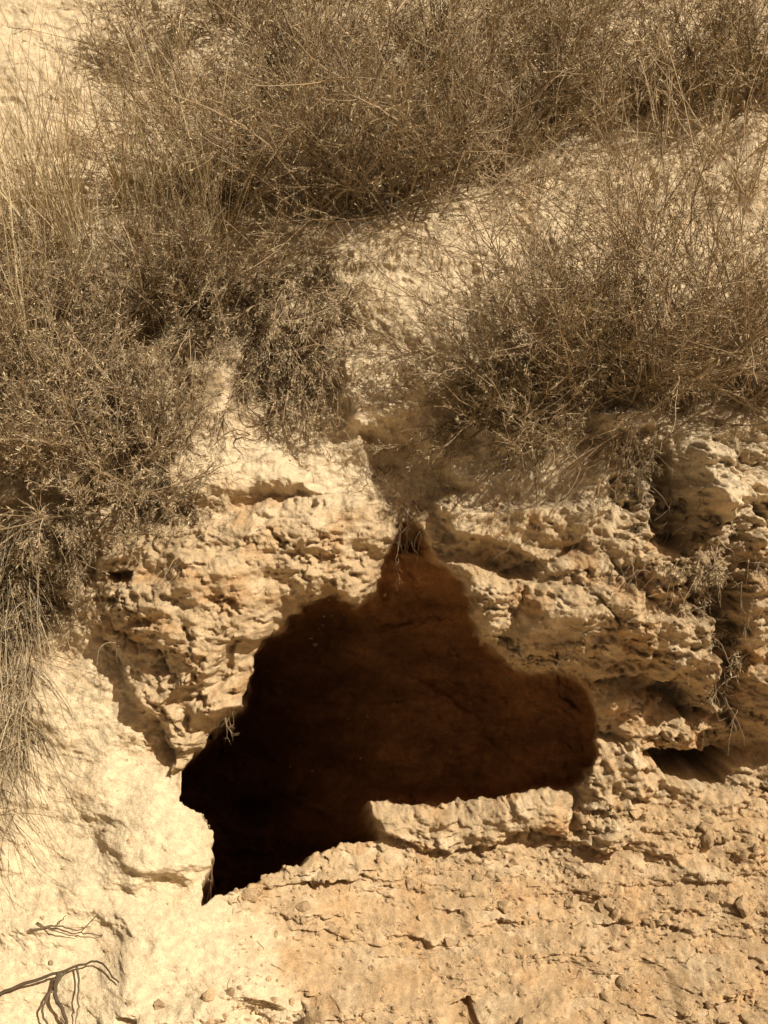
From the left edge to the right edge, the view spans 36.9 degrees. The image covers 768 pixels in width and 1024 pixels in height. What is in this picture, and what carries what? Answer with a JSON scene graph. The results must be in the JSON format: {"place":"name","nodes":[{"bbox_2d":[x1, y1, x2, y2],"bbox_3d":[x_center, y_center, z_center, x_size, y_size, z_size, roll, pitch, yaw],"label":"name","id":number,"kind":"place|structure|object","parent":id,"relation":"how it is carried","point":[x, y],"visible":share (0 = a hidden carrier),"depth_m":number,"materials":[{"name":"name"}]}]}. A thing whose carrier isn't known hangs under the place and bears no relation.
{"place":"outdoors","nodes":[
{"label":"outdoors","id":0,"kind":"place"},
{"bbox_2d":[0,0,767,1023],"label":"eroded bank terrain","id":1,"kind":"structure","parent":0,"point":[218,816],"depth_m":3.34,"materials":[{"name":"beige stone"}]},
{"bbox_2d":[0,452,107,930],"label":"dry grass","id":2,"kind":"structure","parent":1,"relation":"on","point":[27,741],"depth_m":3.25,"materials":[{"name":"beige plant"}]},
{"bbox_2d":[0,960,118,1023],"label":"dead twig","id":3,"kind":"object","parent":1,"relation":"on","point":[58,977],"visible":1,"depth_m":2.75,"materials":[{"name":"brown wood"}]},
{"bbox_2d":[29,915,102,937],"bbox_3d":[-0.800,1.048,2.902,0.174,0.052,0.044,-6,29,-11],"label":"dead twig","id":4,"kind":"object","parent":1,"relation":"on","point":[41,928],"visible":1,"depth_m":2.89,"materials":[{"name":"brown wood"}]},
{"bbox_2d":[0,386,210,656],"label":"creeping shrub","id":5,"kind":"object","parent":1,"relation":"on","point":[69,535],"visible":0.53,"depth_m":3.32,"materials":[{"name":"brown plant"}]},
{"bbox_2d":[0,261,239,567],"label":"dry shrub","id":6,"kind":"object","parent":1,"relation":"on","point":[59,442],"visible":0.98,"depth_m":3.25,"materials":[{"name":"brown plant"}]},
{"bbox_2d":[0,1,302,377],"bbox_3d":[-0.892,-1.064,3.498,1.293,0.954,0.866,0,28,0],"label":"dry grass","id":7,"kind":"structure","parent":1,"relation":"on","point":[58,212],"depth_m":3.57,"materials":[{"name":"beige plant"}]},
{"bbox_2d":[0,173,316,414],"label":"dry shrub","id":8,"kind":"object","parent":1,"relation":"on","point":[172,275],"visible":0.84,"depth_m":3.44,"materials":[{"name":"brown plant"}]},
{"bbox_2d":[0,131,321,486],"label":"dry grass","id":9,"kind":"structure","parent":1,"relation":"on","point":[35,311],"depth_m":3.48,"materials":[{"name":"brown plant"}]},
{"bbox_2d":[66,0,316,83],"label":"dry shrub","id":10,"kind":"object","parent":1,"relation":"on","point":[129,16],"visible":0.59,"depth_m":3.94,"materials":[{"name":"brown plant"}]},
{"bbox_2d":[89,228,422,464],"bbox_3d":[-0.351,-0.449,3.546,1.088,0.767,0.713,10,29,17],"label":"creeping shrub","id":11,"kind":"object","parent":1,"relation":"on","point":[322,323],"visible":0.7,"depth_m":3.48,"materials":[{"name":"brown plant"}]},
{"bbox_2d":[201,390,506,586],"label":"hanging roots","id":12,"kind":"object","parent":1,"relation":"hanging from","point":[408,522],"visible":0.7,"depth_m":3.46,"materials":[{"name":"brown plant"}]},
{"bbox_2d":[0,0,754,270],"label":"dry shrub","id":13,"kind":"object","parent":1,"relation":"on","point":[366,103],"visible":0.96,"depth_m":3.54,"materials":[{"name":"brown plant"}]},
{"bbox_2d":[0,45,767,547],"bbox_3d":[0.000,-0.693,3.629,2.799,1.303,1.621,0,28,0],"label":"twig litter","id":14,"kind":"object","parent":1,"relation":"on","point":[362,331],"visible":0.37,"depth_m":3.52,"materials":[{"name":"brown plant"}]},
{"bbox_2d":[93,547,687,743],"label":"hanging roots","id":15,"kind":"object","parent":1,"relation":"hanging from","point":[163,585],"visible":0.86,"depth_m":3.22,"materials":[{"name":"brown plant"}]},
{"bbox_2d":[24,419,767,1006],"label":"soil clods","id":16,"kind":"object","parent":1,"relation":"on","point":[304,539],"visible":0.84,"depth_m":3.25,"materials":[{"name":"beige soil"}]},
{"bbox_2d":[172,286,655,562],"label":"trailing branches","id":17,"kind":"object","parent":1,"relation":"on","point":[570,445],"visible":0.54,"depth_m":3.37,"materials":[{"name":"brown plant"}]},
{"bbox_2d":[153,800,767,1023],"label":"soil clods","id":18,"kind":"object","parent":1,"relation":"on","point":[705,845],"visible":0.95,"depth_m":3.14,"materials":[{"name":"beige soil"}]},
{"bbox_2d":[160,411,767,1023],"bbox_3d":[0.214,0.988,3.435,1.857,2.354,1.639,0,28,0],"label":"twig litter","id":19,"kind":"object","parent":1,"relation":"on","point":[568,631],"visible":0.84,"depth_m":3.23,"materials":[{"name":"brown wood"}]},
{"bbox_2d":[224,801,767,1023],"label":"soil clods","id":20,"kind":"object","parent":1,"relation":"on","point":[721,1020],"visible":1,"depth_m":3.16,"materials":[{"name":"beige soil"}]},
{"bbox_2d":[330,239,670,500],"bbox_3d":[0.385,-0.311,3.384,0.837,0.960,0.724,-23,35,-36],"label":"dry shrub","id":21,"kind":"object","parent":1,"relation":"on","point":[487,400],"visible":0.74,"depth_m":3.34,"materials":[{"name":"brown plant"}]},
{"bbox_2d":[274,2,767,468],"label":"dry shrub","id":22,"kind":"object","parent":1,"relation":"on","point":[751,301],"visible":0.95,"depth_m":3.21,"materials":[{"name":"brown plant"}]},
{"bbox_2d":[511,0,767,137],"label":"dry shrub","id":23,"kind":"object","parent":1,"relation":"on","point":[748,56],"visible":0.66,"depth_m":3.75,"materials":[{"name":"brown plant"}]},
{"bbox_2d":[573,426,767,749],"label":"hanging roots","id":24,"kind":"object","parent":1,"relation":"hanging from","point":[713,556],"visible":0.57,"depth_m":3.29,"materials":[{"name":"brown plant"}]},
{"bbox_2d":[599,432,748,678],"bbox_3d":[0.827,0.125,3.294,0.337,0.602,0.528,-19,33,-32],"label":"creeping shrub","id":25,"kind":"object","parent":1,"relation":"on","point":[727,634],"visible":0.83,"depth_m":3.27,"materials":[{"name":"brown plant"}]},
{"bbox_2d":[4,0,767,420],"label":"dry grass","id":26,"kind":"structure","parent":0,"point":[758,162],"depth_m":3.73,"materials":[{"name":"brown plant"}]}
]}

